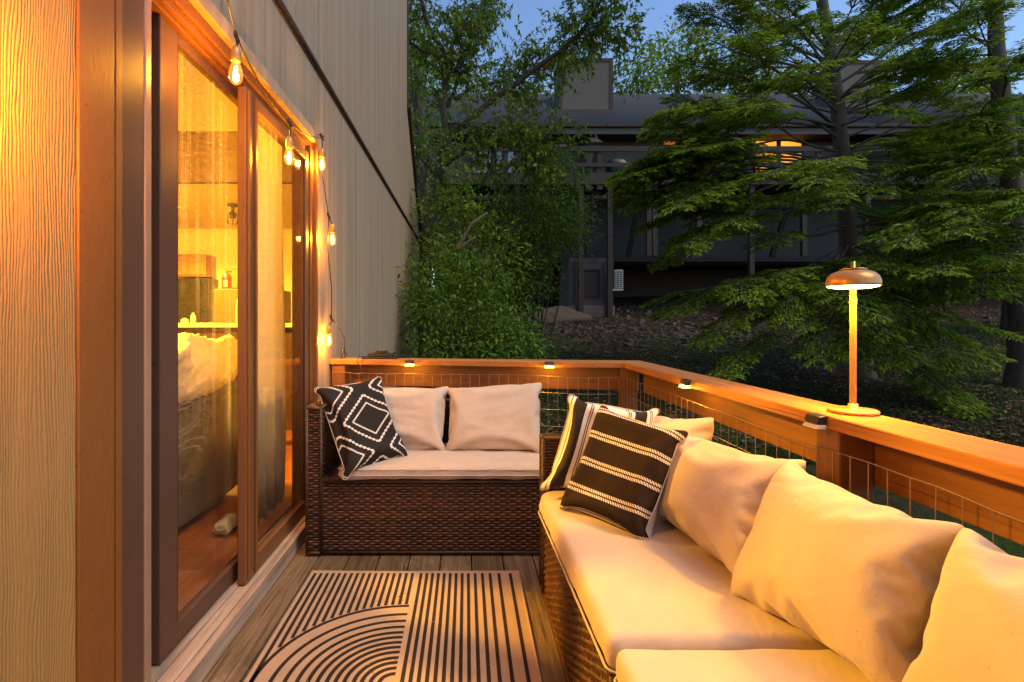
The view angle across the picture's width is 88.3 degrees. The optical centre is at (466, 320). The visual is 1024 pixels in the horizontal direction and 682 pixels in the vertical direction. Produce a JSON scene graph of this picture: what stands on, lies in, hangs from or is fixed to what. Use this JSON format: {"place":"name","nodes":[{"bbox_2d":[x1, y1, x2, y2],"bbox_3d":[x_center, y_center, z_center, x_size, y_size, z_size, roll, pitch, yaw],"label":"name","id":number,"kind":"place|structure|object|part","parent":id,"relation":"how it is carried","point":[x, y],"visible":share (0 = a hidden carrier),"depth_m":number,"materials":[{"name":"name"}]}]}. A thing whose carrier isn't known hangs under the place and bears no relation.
{"place":"outdoors","nodes":[
{"label":"outdoors","id":0,"kind":"place"},
{"bbox_2d":[210,511,236,538],"bbox_3d":[-1.179,0.994,2.587,0.090,0.094,0.193,0,0,0],"label":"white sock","id":1,"kind":"object","parent":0,"point":[225,524],"visible":0.81,"depth_m":2.52,"materials":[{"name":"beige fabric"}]},
{"bbox_2d":[178,53,291,322],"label":"room wall","id":2,"kind":"structure","parent":0,"point":[205,103],"depth_m":7.60,"materials":[{"name":"beige paint"}]},
{"bbox_2d":[178,254,215,277],"bbox_3d":[-3.849,-0.775,7.440,0.449,0.310,0.320,0,0,0],"label":"cabinet","id":3,"kind":"object","parent":2,"relation":"attached to","point":[196,265],"visible":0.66,"depth_m":7.28,"materials":[{"name":"brown wood"}]},
{"bbox_3d":[-3.849,-0.775,7.289,0.409,0.270,0.018,0,0,0],"label":"door","id":4,"kind":"part","parent":3,"relation":"part of","materials":[{"name":"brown wood"}]},
{"bbox_2d":[178,278,217,322],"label":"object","id":5,"kind":"object","parent":2,"relation":"attached to","point":[196,296],"depth_m":7.30,"materials":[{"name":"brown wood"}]},
{"bbox_2d":[178,279,199,321],"bbox_3d":[-3.879,-0.280,7.309,0.349,0.600,0.018,0,0,0],"label":"door","id":6,"kind":"structure","parent":5,"relation":"in","point":[188,289],"depth_m":7.30,"materials":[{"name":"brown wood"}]},
{"bbox_2d":[225,268,236,288],"bbox_3d":[-3.143,-0.580,7.390,0.338,0.300,0.420,0,0,0],"label":"wall cabinet","id":7,"kind":"object","parent":2,"relation":"attached to","point":[233,273],"depth_m":7.18,"materials":[{"name":"wood"}]},
{"bbox_2d":[226,269,236,287],"bbox_3d":[-3.143,-0.580,7.189,0.298,0.260,0.018,0,0,0],"label":"door","id":8,"kind":"structure","parent":7,"relation":"in","point":[233,274],"depth_m":7.18,"materials":[{"name":"wood"}]},
{"bbox_2d":[178,131,291,183],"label":"loft beam","id":9,"kind":"structure","parent":2,"relation":"attached to","point":[207,157],"depth_m":4.98,"materials":[{"name":"brown wood"}]},
{"bbox_2d":[178,184,291,227],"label":"kitchen ceiling","id":10,"kind":"structure","parent":2,"relation":"attached to","point":[204,205],"depth_m":6.09,"materials":[{"name":"beige paint"}]},
{"bbox_2d":[227,203,236,224],"bbox_3d":[-2.670,-1.214,6.000,0.137,0.233,0.120,0,0,0],"label":"cage ceiling light","id":11,"kind":"object","parent":10,"relation":"attached to","point":[232,214],"visible":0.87,"depth_m":5.98,"materials":[{"name":"black metal"}]},
{"bbox_2d":[178,430,291,612],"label":"room floor","id":12,"kind":"structure","parent":0,"point":[204,558],"depth_m":2.46,"materials":[{"name":"brown wood"}]},
{"bbox_2d":[178,383,236,528],"bbox_3d":[-1.904,0.635,1.909,1.101,0.764,2.630,0,0,0],"label":"grey sofa","id":13,"kind":"object","parent":12,"relation":"on","point":[207,450],"visible":0.24,"depth_m":2.74,"materials":[{"name":"fabric"}]},
{"bbox_2d":[178,329,236,405],"bbox_3d":[-1.509,0.233,2.123,0.531,0.413,1.877,0,0,0],"label":"fluffy blanket","id":14,"kind":"object","parent":13,"relation":"on","point":[207,361],"visible":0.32,"depth_m":2.64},
{"bbox_2d":[178,323,291,429],"bbox_3d":[-4.250,0.527,5.200,5.500,1.015,0.600,0,0,0],"label":"kitchen counter","id":15,"kind":"object","parent":12,"relation":"on","point":[222,330],"depth_m":4.98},
{"bbox_2d":[181,318,188,322],"bbox_3d":[-2.734,-0.005,5.100,0.070,0.050,0.068,0,0,0],"label":"kitchen jar","id":16,"kind":"object","parent":15,"relation":"on","point":[184,320],"visible":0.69,"depth_m":5.07,"materials":[{"name":"white plastic"}]},
{"bbox_2d":[190,313,195,322],"bbox_3d":[-2.652,-0.030,5.100,0.050,0.100,0.049,0,0,0],"label":"kitchen jar","id":17,"kind":"object","parent":15,"relation":"on","point":[193,318],"visible":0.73,"depth_m":5.08,"materials":[{"name":"white plastic"}]},
{"bbox_2d":[214,289,290,322],"bbox_3d":[-2.744,0.317,6.762,0.753,1.434,0.676,0,0,0],"label":"fridge","id":18,"kind":"object","parent":12,"relation":"on","point":[225,305],"visible":0.16,"depth_m":6.49,"materials":[{"name":"metal"}]},
{"bbox_3d":[-2.955,0.298,6.504,0.330,1.385,0.028,0,0,0],"label":"door","id":19,"kind":"part","parent":18,"relation":"part of","materials":[{"name":"wood"}]},
{"bbox_2d":[222,271,231,288],"bbox_3d":[-3.009,-0.515,6.598,0.118,0.229,0.119,0,0,0],"label":"soap dispenser","id":20,"kind":"object","parent":18,"relation":"on","point":[226,280],"visible":0.83,"depth_m":6.55,"materials":[{"name":"red ceramic"}]},
{"bbox_2d":[605,158,627,171],"bbox_3d":[4.942,-4.910,17.299,0.704,0.840,0.607,0,0,0],"label":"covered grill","id":21,"kind":"object","parent":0,"point":[614,169],"visible":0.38,"depth_m":17.04,"materials":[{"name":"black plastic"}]},
{"bbox_2d":[405,290,1023,557],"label":"ground","id":22,"kind":"structure","parent":0,"point":[921,511],"depth_m":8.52,"materials":[{"name":"green plant"}]},
{"bbox_2d":[0,0,421,681],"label":"house","id":23,"kind":"structure","parent":22,"relation":"on","point":[88,340],"depth_m":1.45,"materials":[{"name":"beige wood"}]},
{"bbox_2d":[151,14,237,663],"bbox_3d":[-0.937,0.055,1.906,0.034,1.959,0.657,0,0,0],"label":"door panel","id":24,"kind":"structure","parent":23,"relation":"in","point":[169,627],"depth_m":1.61,"materials":[{"name":"brown paint"}]},
{"bbox_2d":[238,86,308,584],"bbox_3d":[-0.874,0.058,2.464,0.044,1.956,0.818,0,0,0],"label":"door panel","id":25,"kind":"structure","parent":23,"relation":"in","point":[252,555],"depth_m":2.12,"materials":[{"name":"brown wood"}]},
{"bbox_2d":[226,0,346,357],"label":"string lights","id":26,"kind":"object","parent":23,"relation":"hanging from","point":[235,54],"visible":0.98,"depth_m":2.32,"materials":[{"name":"black plastic"}]},
{"bbox_2d":[439,554,503,570],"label":"deck joists","id":27,"kind":"object","parent":23,"relation":"attached to","point":[471,562],"depth_m":2.80,"materials":[{"name":"brown wood"}]},
{"bbox_2d":[203,543,566,681],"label":"deck floor","id":28,"kind":"structure","parent":27,"relation":"on","point":[236,662],"depth_m":2.17,"materials":[{"name":"brown wood"}]},
{"bbox_2d":[244,570,541,681],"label":"rug","id":29,"kind":"object","parent":28,"relation":"on","point":[367,612],"visible":1,"depth_m":1.88,"materials":[{"name":"beige fabric"}]},
{"bbox_2d":[244,556,553,681],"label":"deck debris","id":30,"kind":"object","parent":29,"relation":"on","point":[403,619],"visible":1,"depth_m":1.94,"materials":[{"name":"brown plant"}]},
{"bbox_2d":[305,398,540,554],"bbox_3d":[-0.170,0.763,2.790,1.195,0.712,0.596,0,0,0],"label":"loveseat","id":31,"kind":"object","parent":28,"relation":"on","point":[433,516],"visible":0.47,"depth_m":2.51,"materials":[{"name":"brown wicker"}]},
{"bbox_2d":[338,443,538,479],"bbox_3d":[-0.104,0.722,2.743,1.018,0.081,0.525,0,0,0],"label":"seat cushion","id":32,"kind":"object","parent":31,"relation":"on","point":[436,464],"visible":0.56,"depth_m":2.51,"materials":[{"name":"beige fabric"}]},
{"bbox_2d":[314,376,407,479],"bbox_3d":[-0.524,0.519,2.646,0.393,0.440,0.301,0,0,-41],"label":"throw pillow","id":33,"kind":"object","parent":32,"relation":"on","point":[361,425],"visible":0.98,"depth_m":2.58,"materials":[{"name":"black fabric"}]},
{"bbox_2d":[383,386,448,449],"bbox_3d":[-0.373,0.538,2.882,0.547,0.339,0.244,0,0,0],"label":"back pillow","id":34,"kind":"object","parent":32,"relation":"on","point":[418,415],"visible":0.55,"depth_m":2.82,"materials":[{"name":"beige fabric"}]},
{"bbox_2d":[445,383,541,452],"bbox_3d":[0.156,0.524,2.865,0.537,0.354,0.255,0,0,0],"label":"back pillow","id":35,"kind":"object","parent":32,"relation":"on","point":[502,417],"visible":0.98,"depth_m":2.80,"materials":[{"name":"beige fabric"}]},
{"bbox_2d":[539,433,615,681],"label":"wicker sofa","id":36,"kind":"object","parent":28,"relation":"on","point":[581,661],"visible":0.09,"depth_m":1.72,"materials":[{"name":"brown wicker"}]},
{"bbox_2d":[538,490,829,673],"bbox_3d":[0.571,0.718,1.628,0.568,0.106,1.015,0,0,0],"label":"seat cushion","id":37,"kind":"object","parent":36,"relation":"on","point":[667,586],"visible":0.61,"depth_m":1.30,"materials":[{"name":"beige fabric"}]},
{"bbox_2d":[540,394,658,490],"bbox_3d":[0.523,0.489,2.035,0.481,0.403,0.162,0,0,0],"label":"throw pillow","id":38,"kind":"object","parent":37,"relation":"on","point":[581,415],"visible":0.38,"depth_m":2.01,"materials":[{"name":"white fabric"}]},
{"bbox_2d":[558,404,689,539],"bbox_3d":[0.524,0.502,1.794,0.242,0.379,0.403,0,0,-35],"label":"throw pillow","id":39,"kind":"object","parent":37,"relation":"on","point":[618,478],"visible":0.98,"depth_m":1.73,"materials":[{"name":"black fabric"}]},
{"bbox_2d":[651,416,713,440],"bbox_3d":[0.731,0.499,1.963,0.236,0.324,0.478,0,0,-12],"label":"back pillow","id":40,"kind":"object","parent":37,"relation":"on","point":[703,428],"visible":0.12,"depth_m":1.84,"materials":[{"name":"beige fabric"}]},
{"bbox_2d":[657,435,805,573],"bbox_3d":[0.737,0.512,1.553,0.226,0.316,0.563,0,0,-9],"label":"back pillow","id":41,"kind":"object","parent":37,"relation":"on","point":[712,494],"visible":0.67,"depth_m":1.44,"materials":[{"name":"beige fabric"}]},
{"bbox_2d":[731,460,963,681],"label":"back pillow","id":42,"kind":"object","parent":37,"relation":"on","point":[852,579],"visible":0.94,"depth_m":1.00,"materials":[{"name":"beige fabric"}]},
{"bbox_2d":[613,649,870,681],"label":"seat cushion","id":43,"kind":"object","parent":36,"relation":"on","point":[750,665],"visible":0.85,"depth_m":1.04,"materials":[{"name":"beige fabric"}]},
{"bbox_2d":[902,528,1023,681],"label":"back pillow","id":44,"kind":"object","parent":43,"relation":"on","point":[974,630],"visible":1,"depth_m":0.78,"materials":[{"name":"beige fabric"}]},
{"bbox_2d":[329,357,1023,545],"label":"deck railing","id":45,"kind":"object","parent":28,"relation":"on","point":[975,481],"visible":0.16,"depth_m":1.41,"materials":[{"name":"brown wood"}]},
{"bbox_2d":[357,348,398,372],"bbox_3d":[-0.561,0.248,3.346,0.248,0.149,0.130,0,0,0],"label":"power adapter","id":46,"kind":"object","parent":45,"relation":"on","point":[381,354],"visible":1,"depth_m":3.33,"materials":[{"name":"black plastic"}]},
{"bbox_2d":[405,360,413,365],"bbox_3d":[-0.349,0.260,3.269,0.055,0.035,0.068,0,0,9],"label":"deck light","id":47,"kind":"object","parent":45,"relation":"attached to","point":[409,362],"visible":0.96,"depth_m":3.24,"materials":[{"name":"black plastic"}]},
{"bbox_2d":[545,362,553,367],"bbox_3d":[0.496,0.260,3.143,0.055,0.035,0.068,0,0,9],"label":"deck light","id":48,"kind":"object","parent":45,"relation":"attached to","point":[549,364],"visible":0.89,"depth_m":3.11,"materials":[{"name":"black plastic"}]},
{"bbox_2d":[679,379,690,387],"bbox_3d":[0.929,0.260,2.190,0.068,0.035,0.055,0,0,0],"label":"deck light","id":49,"kind":"object","parent":45,"relation":"attached to","point":[684,383],"visible":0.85,"depth_m":2.17,"materials":[{"name":"black plastic"}]},
{"bbox_2d":[803,412,827,428],"bbox_3d":[0.929,0.260,1.372,0.068,0.035,0.055,0,0,0],"label":"deck light","id":50,"kind":"object","parent":45,"relation":"attached to","point":[814,420],"visible":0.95,"depth_m":1.36,"materials":[{"name":"black plastic"}]},
{"bbox_2d":[825,261,882,415],"bbox_3d":[1.020,0.042,1.385,0.122,0.398,0.122,0,0,0],"label":"table lamp","id":51,"kind":"object","parent":45,"relation":"on","point":[852,278],"visible":1,"depth_m":1.38,"materials":[{"name":"gold metal"}]},
{"bbox_2d":[409,0,469,149],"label":"canopy tree","id":52,"kind":"object","parent":22,"relation":"on","point":[431,85],"depth_m":25.61,"materials":[{"name":"green plant"}]},
{"bbox_2d":[409,7,487,287],"bbox_3d":[-1.144,-3.801,13.520,3.554,8.688,3.682,0,0,0],"label":"shade tree","id":53,"kind":"object","parent":22,"relation":"on","point":[418,105],"visible":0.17,"depth_m":13.35,"materials":[{"name":"green plant"}]},
{"bbox_2d":[453,68,492,93],"bbox_3d":[0.544,-7.926,29.728,6.695,12.450,6.501,0,0,0],"label":"canopy tree","id":54,"kind":"object","parent":22,"relation":"on","point":[475,87],"depth_m":29.19,"materials":[{"name":"green plant"}]},
{"bbox_2d":[394,240,563,396],"bbox_3d":[0.066,0.004,6.963,2.801,2.320,2.426,0,0,0],"label":"bush","id":55,"kind":"object","parent":22,"relation":"on","point":[478,340],"visible":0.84,"depth_m":6.74,"materials":[{"name":"green plant"}]},
{"bbox_2d":[454,212,487,250],"bbox_3d":[0.045,-1.167,6.873,0.482,0.486,0.100,0,0,27],"label":"dead branch","id":56,"kind":"object","parent":55,"relation":"in","point":[459,246],"visible":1,"depth_m":6.88,"materials":[{"name":"brown wood"}]},
{"bbox_2d":[405,147,558,358],"bbox_3d":[0.066,-0.869,8.143,2.704,3.651,2.304,0,0,0],"label":"bush","id":57,"kind":"object","parent":22,"relation":"on","point":[467,208],"visible":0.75,"depth_m":8.00,"materials":[{"name":"green plant"}]},
{"bbox_2d":[482,73,542,93],"bbox_3d":[3.082,-7.511,29.483,5.926,11.874,6.274,0,0,39],"label":"canopy tree","id":58,"kind":"object","parent":22,"relation":"on","point":[516,88],"depth_m":28.18,"materials":[{"name":"green plant"}]},
{"bbox_2d":[409,0,655,357],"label":"leafy tree","id":59,"kind":"object","parent":22,"relation":"on","point":[480,22],"visible":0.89,"depth_m":9.01,"materials":[{"name":"green plant"}]},
{"bbox_2d":[522,71,553,93],"bbox_3d":[4.888,-8.193,31.111,4.891,12.979,5.196,0,0,0],"label":"canopy tree","id":60,"kind":"object","parent":22,"relation":"on","point":[543,91],"visible":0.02,"depth_m":30.73,"materials":[{"name":"green plant"}]},
{"bbox_2d":[446,140,632,359],"bbox_3d":[1.118,-1.153,9.112,3.284,4.212,2.487,0,0,-22],"label":"bush","id":61,"kind":"object","parent":22,"relation":"on","point":[530,232],"visible":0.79,"depth_m":9.03,"materials":[{"name":"green plant"}]},
{"bbox_2d":[511,306,591,323],"bbox_3d":[2.604,0.024,16.724,2.646,1.018,1.464,0,0,0],"label":"boulder","id":62,"kind":"object","parent":22,"relation":"on","point":[567,314],"visible":0.33,"depth_m":16.19,"materials":[{"name":"grey stone"}]},
{"bbox_2d":[613,37,681,93],"bbox_3d":[8.386,-7.664,26.197,5.968,12.562,6.315,0,0,0],"label":"canopy tree","id":63,"kind":"object","parent":22,"relation":"on","point":[648,85],"visible":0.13,"depth_m":25.40,"materials":[{"name":"green plant"}]},
{"bbox_2d":[621,10,746,93],"bbox_3d":[11.384,-8.963,28.091,8.150,14.553,6.741,0,0,42],"label":"canopy tree","id":64,"kind":"object","parent":22,"relation":"on","point":[673,43],"visible":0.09,"depth_m":27.09,"materials":[{"name":"green plant"}]},
{"bbox_2d":[406,301,1023,448],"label":"fallen leaves","id":65,"kind":"object","parent":22,"relation":"on","point":[861,403],"visible":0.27,"depth_m":7.42,"materials":[{"name":"brown plant"}]},
{"bbox_2d":[436,301,1005,399],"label":"rocks","id":66,"kind":"object","parent":22,"relation":"on","point":[642,323],"visible":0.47,"depth_m":13.42,"materials":[{"name":"grey stone"}]},
{"bbox_2d":[425,37,1023,316],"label":"townhouse","id":67,"kind":"structure","parent":22,"relation":"on","point":[605,113],"depth_m":18.48,"materials":[{"name":"grey"}]},
{"bbox_2d":[471,141,516,171],"bbox_3d":[0.962,-5.698,18.475,1.620,1.472,0.070,0,0,0],"label":"window","id":68,"kind":"structure","parent":67,"relation":"in","point":[510,154],"depth_m":18.48,"materials":[{"name":"clear glass"}]},
{"bbox_2d":[584,269,600,296],"bbox_3d":[4.102,-1.247,17.180,0.599,0.908,0.039,0,0,0],"label":"door","id":69,"kind":"structure","parent":67,"relation":"in","point":[592,277],"depth_m":17.18,"materials":[{"name":"grey wood"}]},
{"bbox_2d":[613,270,623,290],"bbox_3d":[4.838,-1.327,17.148,0.489,0.679,0.345,0,0,0],"label":"air conditioner","id":70,"kind":"object","parent":67,"relation":"attached to","point":[617,280],"visible":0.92,"depth_m":17.00,"materials":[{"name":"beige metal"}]},
{"bbox_2d":[661,141,699,145],"bbox_3d":[7.548,-6.087,18.475,1.398,0.769,0.070,0,0,0],"label":"window","id":71,"kind":"structure","parent":67,"relation":"in","point":[664,141],"depth_m":18.48,"materials":[{"name":"orange glass"}]},
{"bbox_2d":[753,141,803,171],"bbox_3d":[10.980,-5.790,18.475,1.749,1.361,0.070,0,0,0],"label":"window","id":72,"kind":"structure","parent":67,"relation":"in","point":[778,143],"depth_m":18.48,"materials":[{"name":"glass"}]},
{"bbox_2d":[697,44,800,93],"bbox_3d":[16.022,-9.128,30.101,6.580,14.191,7.241,0,0,0],"label":"canopy tree","id":73,"kind":"object","parent":22,"relation":"on","point":[758,75],"visible":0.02,"depth_m":29.41,"materials":[{"name":"green plant"}]},
{"bbox_2d":[603,0,1023,420],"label":"hemlock","id":74,"kind":"object","parent":22,"relation":"on","point":[689,190],"visible":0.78,"depth_m":6.98,"materials":[{"name":"green plant"}]},
{"bbox_2d":[817,0,1023,388],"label":"hemlock","id":75,"kind":"object","parent":22,"relation":"on","point":[1000,72],"visible":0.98,"depth_m":6.20,"materials":[{"name":"green plant"}]},
{"bbox_2d":[907,77,1023,330],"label":"shade tree","id":76,"kind":"object","parent":22,"relation":"on","point":[983,181],"visible":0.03,"depth_m":11.65,"materials":[{"name":"green plant"}]},
{"bbox_2d":[948,40,1021,93],"bbox_3d":[25.152,-7.775,26.870,6.344,12.136,6.941,0,0,0],"label":"canopy tree","id":77,"kind":"object","parent":22,"relation":"on","point":[987,91],"depth_m":25.42,"materials":[{"name":"green plant"}]},
{"bbox_2d":[409,0,1023,286],"label":"sky","id":78,"kind":"structure","parent":0,"point":[528,12],"materials":[{"name":"blue"}]},
{"bbox_3d":[-1.100,-1.400,2.550,0.024,0.023,2.700,0,0,0],"label":"curtain rod","id":79,"kind":"object","parent":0,"visible":0},
{"bbox_2d":[258,125,285,524],"bbox_3d":[-1.062,-0.180,2.780,0.046,2.400,0.572,0,0,0],"label":"pale curtain","id":80,"kind":"object","parent":79,"relation":"hanging from","point":[271,399],"visible":0.53,"depth_m":2.83,"materials":[{"name":"beige fabric"}]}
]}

